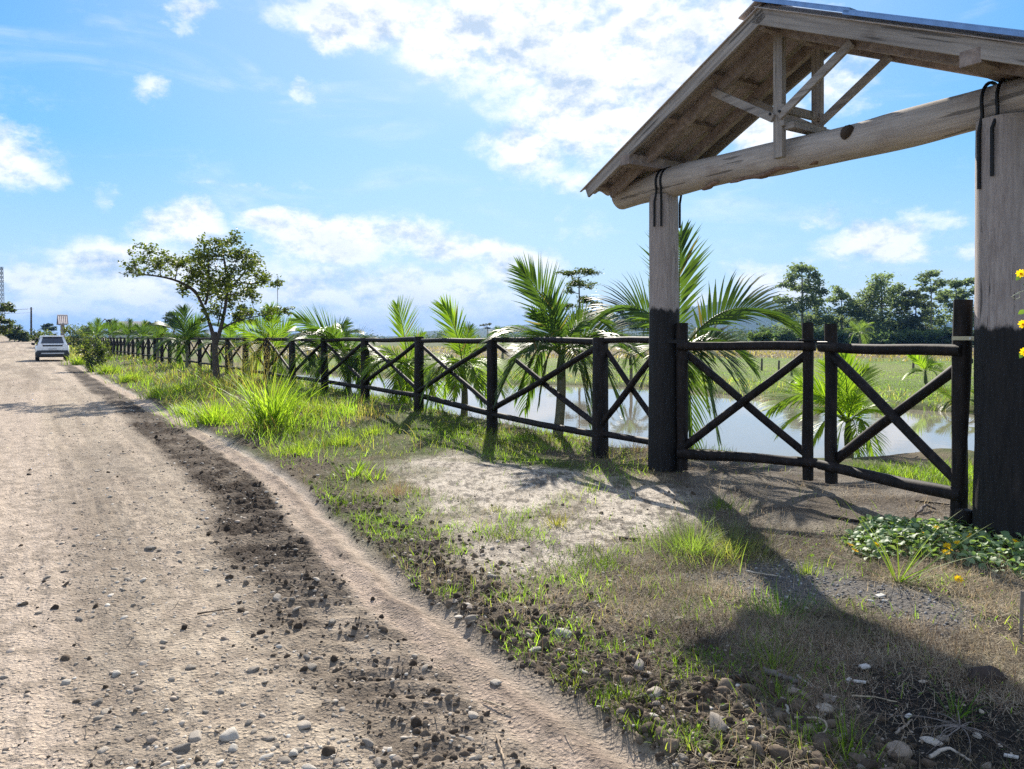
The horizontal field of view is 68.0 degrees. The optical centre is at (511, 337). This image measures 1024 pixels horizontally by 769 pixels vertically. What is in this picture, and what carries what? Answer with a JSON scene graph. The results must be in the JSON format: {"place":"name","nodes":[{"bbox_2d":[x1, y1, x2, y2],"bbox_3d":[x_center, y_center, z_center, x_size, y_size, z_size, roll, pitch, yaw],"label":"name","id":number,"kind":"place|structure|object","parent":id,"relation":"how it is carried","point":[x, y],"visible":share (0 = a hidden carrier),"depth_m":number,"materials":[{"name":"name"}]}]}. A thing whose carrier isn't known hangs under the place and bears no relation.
{"place":"outdoors","nodes":[
{"label":"outdoors","id":0,"kind":"place"},
{"bbox_2d":[223,331,290,389],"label":"seed grass","id":1,"kind":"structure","parent":0,"point":[248,374],"depth_m":19.16,"materials":[{"name":"green plant"}]},
{"bbox_2d":[77,352,479,458],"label":"long grass","id":2,"kind":"structure","parent":0,"point":[198,393],"depth_m":15.62,"materials":[{"name":"green plant"}]},
{"bbox_2d":[0,336,673,768],"bbox_3d":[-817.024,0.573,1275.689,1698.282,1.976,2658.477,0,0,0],"label":"road","id":3,"kind":"structure","parent":0,"point":[544,718],"depth_m":4.00,"materials":[{"name":"soil"}]},
{"bbox_2d":[0,301,16,335],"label":"roadside tree","id":4,"kind":"object","parent":3,"relation":"on","point":[7,307],"visible":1,"depth_m":75.14,"materials":[{"name":"green plant"}]},
{"bbox_2d":[0,324,31,341],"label":"bush","id":5,"kind":"object","parent":3,"relation":"on","point":[18,334],"visible":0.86,"depth_m":114.94,"materials":[{"name":"green plant"}]},
{"bbox_2d":[31,336,70,360],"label":"parked car","id":6,"kind":"object","parent":3,"relation":"on","point":[51,346],"visible":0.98,"depth_m":48.31,"materials":[{"name":"white paint"}]},
{"bbox_2d":[61,352,94,364],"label":"grass clump","id":7,"kind":"object","parent":3,"relation":"on","point":[75,361],"visible":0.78,"depth_m":41.85,"materials":[{"name":"green plant"}]},
{"bbox_2d":[83,363,133,374],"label":"grass clump","id":8,"kind":"object","parent":3,"relation":"on","point":[106,368],"visible":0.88,"depth_m":31.63,"materials":[{"name":"green plant"}]},
{"bbox_2d":[98,367,157,383],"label":"grass clump","id":9,"kind":"object","parent":3,"relation":"on","point":[128,377],"visible":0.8,"depth_m":25.34,"materials":[{"name":"green plant"}]},
{"bbox_2d":[115,382,180,399],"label":"grass clump","id":10,"kind":"object","parent":3,"relation":"on","point":[154,394],"visible":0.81,"depth_m":18.74,"materials":[{"name":"green plant"}]},
{"bbox_2d":[171,742,190,751],"bbox_3d":[-1.203,1.495,2.760,0.070,0.032,0.035,-13,16,-6],"label":"stone","id":11,"kind":"object","parent":3,"relation":"on","point":[182,747],"visible":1,"depth_m":2.75,"materials":[{"name":"stone"}]},
{"bbox_2d":[149,397,219,416],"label":"tall grass","id":12,"kind":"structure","parent":3,"relation":"on","point":[185,406],"depth_m":14.89,"materials":[{"name":"green plant"}]},
{"bbox_2d":[189,730,201,741],"bbox_3d":[-1.188,1.503,2.854,0.050,0.033,0.066,0,0,-18],"label":"stone","id":13,"kind":"object","parent":3,"relation":"on","point":[195,735],"visible":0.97,"depth_m":2.84,"materials":[{"name":"stone"}]},
{"bbox_2d":[154,393,260,427],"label":"tall grass","id":14,"kind":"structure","parent":3,"relation":"on","point":[206,417],"depth_m":13.05,"materials":[{"name":"green plant"}]},
{"bbox_2d":[219,727,239,741],"bbox_3d":[-1.057,1.499,2.848,0.066,0.052,0.072,-5,4,41],"label":"stone","id":15,"kind":"object","parent":3,"relation":"on","point":[229,734],"visible":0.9,"depth_m":2.83,"materials":[{"name":"stone"}]},
{"bbox_2d":[255,437,349,460],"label":"grass clump","id":16,"kind":"object","parent":3,"relation":"on","point":[293,449],"visible":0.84,"depth_m":9.79,"materials":[{"name":"green plant"}]},
{"bbox_2d":[0,382,1020,768],"bbox_3d":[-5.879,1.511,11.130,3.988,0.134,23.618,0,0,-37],"label":"pebbles","id":17,"kind":"object","parent":3,"relation":"on","point":[254,731],"visible":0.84,"depth_m":3.30,"materials":[{"name":"stone"}]},
{"bbox_2d":[0,334,1023,768],"bbox_3d":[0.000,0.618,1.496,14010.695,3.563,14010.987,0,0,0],"label":"ground","id":18,"kind":"structure","parent":0,"point":[458,480],"depth_m":5.71,"materials":[{"name":"soil"}]},
{"bbox_2d":[57,315,67,337],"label":"sign","id":19,"kind":"object","parent":18,"relation":"on","point":[62,320],"visible":0.83,"depth_m":93.22,"materials":[{"name":"metal"}]},
{"bbox_2d":[60,324,85,346],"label":"bush","id":20,"kind":"object","parent":18,"relation":"on","point":[76,336],"visible":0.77,"depth_m":87.82,"materials":[{"name":"green plant"}]},
{"bbox_2d":[65,337,92,358],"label":"roadside scrub","id":21,"kind":"object","parent":18,"relation":"on","point":[71,351],"visible":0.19,"depth_m":69.69,"materials":[{"name":"green plant"}]},
{"bbox_2d":[74,332,110,371],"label":"bush","id":22,"kind":"object","parent":18,"relation":"on","point":[100,353],"visible":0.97,"depth_m":34.03,"materials":[{"name":"green plant"}]},
{"bbox_2d":[79,317,111,346],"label":"palm","id":23,"kind":"object","parent":18,"relation":"on","point":[97,329],"visible":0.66,"depth_m":74.97,"materials":[{"name":"green plant"}]},
{"bbox_2d":[96,318,130,352],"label":"palm","id":24,"kind":"object","parent":18,"relation":"on","point":[112,328],"visible":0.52,"depth_m":63.89,"materials":[{"name":"green plant"}]},
{"bbox_2d":[109,317,146,335],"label":"palm","id":25,"kind":"object","parent":18,"relation":"on","point":[124,327],"visible":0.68,"depth_m":54.86,"materials":[{"name":"green plant"}]},
{"bbox_2d":[123,320,165,357],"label":"palm","id":26,"kind":"object","parent":18,"relation":"on","point":[139,330],"visible":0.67,"depth_m":46.91,"materials":[{"name":"green plant"}]},
{"bbox_2d":[135,321,175,361],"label":"palm","id":27,"kind":"object","parent":18,"relation":"on","point":[159,332],"visible":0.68,"depth_m":39.96,"materials":[{"name":"green plant"}]},
{"bbox_2d":[162,379,199,392],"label":"grass clump","id":28,"kind":"object","parent":18,"relation":"on","point":[180,384],"visible":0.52,"depth_m":19.95,"materials":[{"name":"green plant"}]},
{"bbox_2d":[148,304,218,367],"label":"palm","id":29,"kind":"object","parent":18,"relation":"on","point":[189,329],"visible":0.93,"depth_m":31.97,"materials":[{"name":"green plant"}]},
{"bbox_2d":[118,227,294,380],"bbox_3d":[-9.055,-0.974,22.295,4.466,4.731,3.759,0,0,37],"label":"verge tree","id":30,"kind":"object","parent":18,"relation":"on","point":[209,285],"visible":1,"depth_m":21.79,"materials":[{"name":"green plant"}]},
{"bbox_2d":[188,322,259,372],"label":"palm","id":31,"kind":"object","parent":18,"relation":"on","point":[228,332],"visible":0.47,"depth_m":26.71,"materials":[{"name":"green plant"}]},
{"bbox_2d":[225,300,304,380],"bbox_3d":[-7.071,0.189,22.744,2.343,2.636,2.451,0,0,25],"label":"palm","id":32,"kind":"object","parent":18,"relation":"on","point":[277,331],"visible":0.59,"depth_m":22.51,"materials":[{"name":"green plant"}]},
{"bbox_2d":[205,365,331,434],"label":"tall grass","id":33,"kind":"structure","parent":18,"relation":"on","point":[278,403],"depth_m":11.92,"materials":[{"name":"green plant"}]},
{"bbox_2d":[282,393,320,411],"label":"grass clump","id":34,"kind":"object","parent":18,"relation":"on","point":[301,403],"visible":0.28,"depth_m":13.76,"materials":[{"name":"green plant"}]},
{"bbox_2d":[282,316,365,390],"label":"palm","id":35,"kind":"object","parent":18,"relation":"on","point":[307,368],"visible":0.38,"depth_m":18.90,"materials":[{"name":"green plant"}]},
{"bbox_2d":[297,397,353,419],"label":"grass clump","id":36,"kind":"object","parent":18,"relation":"on","point":[319,405],"visible":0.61,"depth_m":13.05,"materials":[{"name":"green plant"}]},
{"bbox_2d":[285,304,393,393],"bbox_3d":[-3.737,0.440,17.147,2.306,2.541,2.343,0,0,-33],"label":"palm","id":37,"kind":"object","parent":18,"relation":"on","point":[330,332],"visible":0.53,"depth_m":17.23,"materials":[{"name":"green plant"}]},
{"bbox_2d":[305,424,380,448],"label":"grass clump","id":38,"kind":"object","parent":18,"relation":"on","point":[341,440],"visible":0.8,"depth_m":10.51,"materials":[{"name":"green plant"}]},
{"bbox_2d":[327,456,382,480],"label":"grass tuft","id":39,"kind":"object","parent":18,"relation":"on","point":[360,467],"visible":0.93,"depth_m":8.23,"materials":[{"name":"green plant"}]},
{"bbox_2d":[310,418,420,440],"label":"grass clump","id":40,"kind":"object","parent":18,"relation":"on","point":[377,425],"visible":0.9,"depth_m":11.22,"materials":[{"name":"green plant"}]},
{"bbox_2d":[90,336,648,458],"bbox_3d":[-22.233,0.825,45.529,0.215,1.717,88.688,0,0,-33],"label":"pole fence","id":41,"kind":"object","parent":18,"relation":"on","point":[599,433],"visible":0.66,"depth_m":11.52,"materials":[{"name":"brown wood"}]},
{"bbox_2d":[352,461,391,480],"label":"grass tuft","id":42,"kind":"object","parent":18,"relation":"on","point":[375,475],"visible":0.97,"depth_m":8.03,"materials":[{"name":"green plant"}]},
{"bbox_2d":[337,475,451,499],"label":"dry tuft","id":43,"kind":"object","parent":18,"relation":"on","point":[397,491],"visible":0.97,"depth_m":7.28,"materials":[{"name":"beige plant"}]},
{"bbox_2d":[352,294,469,409],"bbox_3d":[-2.038,0.345,15.405,2.458,2.571,2.019,0,0,0],"label":"palm","id":44,"kind":"object","parent":18,"relation":"on","point":[399,382],"visible":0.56,"depth_m":15.34,"materials":[{"name":"green plant"}]},
{"bbox_2d":[420,293,530,415],"bbox_3d":[-0.852,0.394,13.387,2.085,2.397,1.845,0,0,36],"label":"palm","id":45,"kind":"object","parent":18,"relation":"on","point":[449,315],"visible":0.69,"depth_m":13.22,"materials":[{"name":"green plant"}]},
{"bbox_2d":[0,388,977,768],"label":"soil clods","id":46,"kind":"object","parent":18,"relation":"on","point":[724,686],"visible":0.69,"depth_m":3.21,"materials":[{"name":"soil"}]},
{"bbox_2d":[69,320,973,343],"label":"wood","id":47,"kind":"object","parent":18,"relation":"on","point":[742,333],"visible":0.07,"depth_m":288.36,"materials":[{"name":"green plant"}]},
{"bbox_2d":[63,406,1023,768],"bbox_3d":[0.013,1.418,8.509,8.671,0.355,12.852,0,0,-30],"label":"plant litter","id":48,"kind":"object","parent":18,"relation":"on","point":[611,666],"visible":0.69,"depth_m":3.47,"materials":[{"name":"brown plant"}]},
{"bbox_2d":[535,508,580,529],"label":"grass tuft","id":49,"kind":"object","parent":18,"relation":"on","point":[558,520],"visible":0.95,"depth_m":6.03,"materials":[{"name":"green plant"}]},
{"bbox_2d":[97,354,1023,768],"bbox_3d":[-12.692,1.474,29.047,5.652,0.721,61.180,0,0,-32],"label":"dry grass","id":50,"kind":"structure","parent":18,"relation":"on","point":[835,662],"depth_m":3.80,"materials":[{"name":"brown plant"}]},
{"bbox_2d":[479,252,645,436],"bbox_3d":[0.839,0.136,10.959,2.505,2.920,2.220,0,0,-29],"label":"palm","id":51,"kind":"object","parent":18,"relation":"on","point":[551,324],"visible":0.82,"depth_m":11.01,"materials":[{"name":"green plant"}]},
{"bbox_2d":[554,628,571,637],"bbox_3d":[0.256,1.488,3.799,0.090,0.065,0.082,9,-8,19],"label":"stone","id":52,"kind":"object","parent":18,"relation":"on","point":[569,633],"visible":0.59,"depth_m":3.77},
{"bbox_2d":[167,360,973,507],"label":"bank grass","id":53,"kind":"structure","parent":18,"relation":"on","point":[925,477],"depth_m":13.79,"materials":[{"name":"green plant"}]},
{"bbox_2d":[555,267,605,354],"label":"open tree","id":54,"kind":"object","parent":18,"relation":"on","point":[579,283],"visible":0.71,"depth_m":57.95,"materials":[{"name":"green plant"}]},
{"bbox_2d":[191,342,973,361],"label":"field scrub","id":55,"kind":"object","parent":18,"relation":"on","point":[760,352],"visible":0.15,"depth_m":69.77,"materials":[{"name":"green plant"}]},
{"bbox_2d":[168,381,1023,768],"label":"ground weeds","id":56,"kind":"object","parent":18,"relation":"on","point":[680,639],"visible":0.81,"depth_m":3.58,"materials":[{"name":"green plant"}]},
{"bbox_2d":[607,310,639,336],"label":"tree","id":57,"kind":"object","parent":18,"relation":"on","point":[612,315],"visible":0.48,"depth_m":179.01,"materials":[{"name":"green plant"}]},
{"bbox_2d":[609,343,648,380],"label":"palm","id":58,"kind":"object","parent":18,"relation":"on","point":[620,346],"visible":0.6,"depth_m":28.44,"materials":[{"name":"green plant"}]},
{"bbox_2d":[589,505,780,575],"bbox_3d":[1.204,1.345,5.230,1.388,0.325,1.392,0,0,-28],"label":"grass tuft","id":59,"kind":"object","parent":18,"relation":"on","point":[688,543],"visible":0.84,"depth_m":5.25,"materials":[{"name":"green plant"}]},
{"bbox_2d":[581,220,804,449],"bbox_3d":[2.588,0.027,10.349,3.298,3.524,1.498,0,0,0],"label":"palm","id":60,"kind":"object","parent":18,"relation":"on","point":[726,316],"visible":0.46,"depth_m":10.33,"materials":[{"name":"green plant"}]},
{"bbox_2d":[405,474,1023,768],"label":"thatch","id":61,"kind":"object","parent":18,"relation":"on","point":[882,629],"visible":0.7,"depth_m":3.97,"materials":[{"name":"beige plant"}]},
{"bbox_2d":[709,712,726,731],"bbox_3d":[0.787,1.474,2.893,0.066,0.056,0.110,0,0,14],"label":"stone","id":62,"kind":"object","parent":18,"relation":"on","point":[716,719],"visible":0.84,"depth_m":2.88,"materials":[{"name":"stone"}]},
{"bbox_2d":[680,490,770,517],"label":"grass tuft","id":63,"kind":"object","parent":18,"relation":"on","point":[720,503],"visible":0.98,"depth_m":6.38,"materials":[{"name":"green plant"}]},
{"bbox_2d":[664,516,830,572],"bbox_3d":[1.494,1.367,5.130,1.068,0.264,1.177,0,0,0],"label":"grass tuft","id":64,"kind":"object","parent":18,"relation":"on","point":[736,546],"visible":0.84,"depth_m":5.15,"materials":[{"name":"green plant"}]},
{"bbox_2d":[747,331,775,341],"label":"bush","id":65,"kind":"object","parent":18,"relation":"on","point":[766,336],"visible":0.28,"depth_m":119.75,"materials":[{"name":"green plant"}]},
{"bbox_2d":[723,667,814,721],"bbox_3d":[1.042,1.432,3.085,0.371,0.143,0.415,0,0,19],"label":"grass tuft","id":66,"kind":"object","parent":18,"relation":"on","point":[776,690],"visible":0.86,"depth_m":3.13,"materials":[{"name":"green plant"}]},
{"bbox_2d":[728,613,830,676],"bbox_3d":[1.212,1.400,3.451,0.496,0.209,0.505,0,0,0],"label":"grass tuft","id":67,"kind":"object","parent":18,"relation":"on","point":[770,655],"visible":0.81,"depth_m":3.44,"materials":[{"name":"green plant"}]},
{"bbox_2d":[762,667,797,683],"bbox_3d":[1.155,1.460,3.278,0.158,0.030,0.040,0,0,42],"label":"stick","id":68,"kind":"object","parent":18,"relation":"on","point":[794,681],"visible":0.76,"depth_m":3.26,"materials":[{"name":"wood"}]},
{"bbox_2d":[714,571,872,630],"bbox_3d":[1.454,1.418,4.122,0.817,0.168,0.778,0,0,0],"label":"grass tuft","id":69,"kind":"object","parent":18,"relation":"on","point":[776,594],"visible":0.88,"depth_m":4.12,"materials":[{"name":"green plant"}]},
{"bbox_2d":[773,328,818,341],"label":"bush","id":70,"kind":"object","parent":18,"relation":"on","point":[784,334],"visible":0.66,"depth_m":134.12,"materials":[{"name":"green plant"}]},
{"bbox_2d":[580,0,1023,548],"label":"roofed gateway","id":71,"kind":"object","parent":18,"relation":"on","point":[764,58],"visible":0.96,"depth_m":6.14,"materials":[{"name":"brown wood"}]},
{"bbox_2d":[667,323,817,480],"bbox_3d":[2.266,0.623,7.731,1.617,1.555,0.190,0,0,32],"label":"gate leaf","id":72,"kind":"object","parent":71,"relation":"attached to","point":[807,347],"visible":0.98,"depth_m":7.63,"materials":[{"name":"brown wood"}]},
{"bbox_2d":[816,299,973,521],"bbox_3d":[3.119,0.540,6.173,0.184,1.643,1.621,0,0,-20],"label":"gate leaf","id":73,"kind":"object","parent":71,"relation":"attached to","point":[957,372],"visible":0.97,"depth_m":5.96,"materials":[{"name":"brown wood"}]},
{"bbox_2d":[1012,269,1023,357],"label":"flowers","id":74,"kind":"object","parent":71,"relation":"hanging from","point":[1020,272],"visible":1,"depth_m":4.52,"materials":[{"name":"yellow plant"}]},
{"bbox_2d":[771,262,838,332],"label":"eucalyptus","id":75,"kind":"object","parent":18,"relation":"on","point":[811,301],"visible":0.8,"depth_m":148.77,"materials":[{"name":"green plant"}]},
{"bbox_2d":[783,549,838,576],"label":"grass tuft","id":76,"kind":"object","parent":18,"relation":"on","point":[805,571],"visible":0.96,"depth_m":4.72,"materials":[{"name":"green plant"}]},
{"bbox_2d":[757,353,895,457],"bbox_3d":[4.745,1.149,11.674,2.228,2.118,1.490,0,0,0],"label":"palm","id":77,"kind":"object","parent":18,"relation":"on","point":[850,403],"visible":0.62,"depth_m":11.50,"materials":[{"name":"green plant"}]},
{"bbox_2d":[687,558,985,641],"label":"grey chippings","id":78,"kind":"object","parent":18,"relation":"on","point":[820,593],"visible":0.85,"depth_m":4.38,"materials":[{"name":"gravel"}]},
{"bbox_2d":[814,329,861,343],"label":"bush","id":79,"kind":"object","parent":18,"relation":"on","point":[843,337],"visible":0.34,"depth_m":134.02,"materials":[{"name":"green plant"}]},
{"bbox_2d":[820,284,861,332],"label":"eucalyptus","id":80,"kind":"object","parent":18,"relation":"on","point":[842,319],"visible":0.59,"depth_m":149.39,"materials":[{"name":"green plant"}]},
{"bbox_2d":[811,700,888,760],"bbox_3d":[1.210,1.434,2.748,0.250,0.169,0.284,0,0,18],"label":"grass tuft","id":81,"kind":"object","parent":18,"relation":"on","point":[842,741],"visible":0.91,"depth_m":2.77,"materials":[{"name":"green plant"}]},
{"bbox_2d":[843,320,875,343],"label":"palm","id":82,"kind":"object","parent":18,"relation":"on","point":[861,327],"visible":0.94,"depth_m":95.01,"materials":[{"name":"green plant"}]},
{"bbox_2d":[857,329,906,343],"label":"bush","id":83,"kind":"object","parent":18,"relation":"on","point":[881,337],"visible":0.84,"depth_m":132.49,"materials":[{"name":"green plant"}]},
{"bbox_2d":[844,271,921,337],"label":"eucalyptus","id":84,"kind":"object","parent":18,"relation":"on","point":[871,297],"visible":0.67,"depth_m":143.75,"materials":[{"name":"green plant"}]},
{"bbox_2d":[800,496,991,590],"bbox_3d":[2.284,1.227,4.600,1.094,0.476,0.584,0,0,29],"label":"strap leaf plant","id":85,"kind":"object","parent":18,"relation":"on","point":[901,579],"visible":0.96,"depth_m":4.53,"materials":[{"name":"green plant"}]},
{"bbox_2d":[885,740,912,757],"bbox_3d":[1.391,1.494,2.730,0.090,0.066,0.086,0,0,18],"label":"stone","id":86,"kind":"object","parent":18,"relation":"on","point":[905,750],"visible":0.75,"depth_m":2.72,"materials":[{"name":"stone"}]},
{"bbox_2d":[848,456,972,502],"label":"yard grass","id":87,"kind":"structure","parent":18,"relation":"on","point":[905,474],"depth_m":8.15,"materials":[{"name":"green plant"}]},
{"bbox_2d":[891,289,938,331],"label":"eucalyptus","id":88,"kind":"object","parent":18,"relation":"on","point":[914,320],"visible":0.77,"depth_m":139.19,"materials":[{"name":"green plant"}]},
{"bbox_2d":[893,329,948,343],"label":"bush","id":89,"kind":"object","parent":18,"relation":"on","point":[912,336],"visible":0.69,"depth_m":132.63,"materials":[{"name":"green plant"}]},
{"bbox_2d":[902,355,944,386],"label":"palm","id":90,"kind":"object","parent":18,"relation":"on","point":[924,364],"visible":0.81,"depth_m":25.02,"materials":[{"name":"green plant"}]},
{"bbox_2d":[919,736,943,745],"bbox_3d":[1.549,1.495,2.807,0.082,0.027,0.048,-11,2,37],"label":"stone","id":91,"kind":"object","parent":18,"relation":"on","point":[930,740],"visible":0.91,"depth_m":2.80,"materials":[{"name":"stone"}]},
{"bbox_2d":[841,514,1023,577],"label":"flowering creeper","id":92,"kind":"object","parent":18,"relation":"on","point":[898,524],"visible":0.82,"depth_m":5.07,"materials":[{"name":"green plant"}]},
{"bbox_2d":[913,269,953,328],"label":"eucalyptus","id":93,"kind":"object","parent":18,"relation":"on","point":[939,319],"visible":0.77,"depth_m":150.05,"materials":[{"name":"green plant"}]},
{"bbox_2d":[918,329,951,343],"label":"bush","id":94,"kind":"object","parent":18,"relation":"on","point":[935,334],"visible":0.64,"depth_m":131.34,"materials":[{"name":"green plant"}]},
{"bbox_2d":[928,747,971,760],"bbox_3d":[1.549,1.476,2.693,0.142,0.033,0.041,0,0,6],"label":"stick","id":95,"kind":"object","parent":18,"relation":"on","point":[936,752],"visible":0.97,"depth_m":2.69,"materials":[{"name":"wood"}]},
{"bbox_2d":[889,703,1018,758],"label":"dead roots","id":96,"kind":"object","parent":18,"relation":"on","point":[957,726],"visible":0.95,"depth_m":2.84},
{"bbox_2d":[934,277,974,320],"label":"eucalyptus","id":97,"kind":"object","parent":18,"relation":"on","point":[957,284],"visible":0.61,"depth_m":154.58,"materials":[{"name":"green plant"}]},
{"bbox_2d":[937,383,973,411],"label":"palm","id":98,"kind":"object","parent":18,"relation":"on","point":[942,391],"visible":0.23,"depth_m":19.04,"materials":[{"name":"green plant"}]},
{"bbox_2d":[924,678,987,725],"bbox_3d":[1.766,1.427,2.988,0.238,0.163,0.265,0,0,19],"label":"grass tuft","id":99,"kind":"object","parent":18,"relation":"on","point":[967,712],"visible":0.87,"depth_m":2.99,"materials":[{"name":"green plant"}]},
{"bbox_2d":[954,508,971,531],"bbox_3d":[3.285,1.434,5.521,0.120,0.372,0.125,0,0,0],"label":"gate stop post","id":100,"kind":"object","parent":18,"relation":"on","point":[966,513],"visible":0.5,"depth_m":5.47,"materials":[{"name":"brown wood"}]},
{"bbox_2d":[966,665,1010,688],"bbox_3d":[2.053,1.468,3.257,0.230,0.109,0.084,0,0,-14],"label":"rock","id":101,"kind":"object","parent":18,"relation":"on","point":[979,670],"visible":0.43,"depth_m":3.23,"materials":[{"name":"stone"}]},
{"bbox_2d":[1018,590,1023,643],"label":"stake","id":102,"kind":"object","parent":18,"relation":"on","point":[1021,614],"visible":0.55,"depth_m":3.63,"materials":[{"name":"wood"}]},
{"bbox_2d":[0,0,1023,336],"label":"sky","id":103,"kind":"structure","parent":0,"point":[373,153],"materials":[{"name":"blue"}]},
{"bbox_2d":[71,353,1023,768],"bbox_3d":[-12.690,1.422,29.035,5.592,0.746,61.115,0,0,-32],"label":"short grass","id":104,"kind":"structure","parent":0,"point":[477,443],"depth_m":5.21,"materials":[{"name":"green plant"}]},
{"bbox_2d":[222,357,973,401],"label":"pasture grass","id":105,"kind":"structure","parent":0,"point":[895,381],"depth_m":34.31,"materials":[{"name":"green plant"}]},
{"bbox_2d":[288,372,973,457],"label":"pond","id":106,"kind":"structure","parent":0,"point":[743,429],"depth_m":16.64,"materials":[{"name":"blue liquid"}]},
{"bbox_2d":[384,301,973,337],"bbox_3d":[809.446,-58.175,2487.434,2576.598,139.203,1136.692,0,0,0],"label":"hill","id":107,"kind":"structure","parent":0,"point":[752,326],"depth_m":2156.82,"materials":[{"name":"plant"}]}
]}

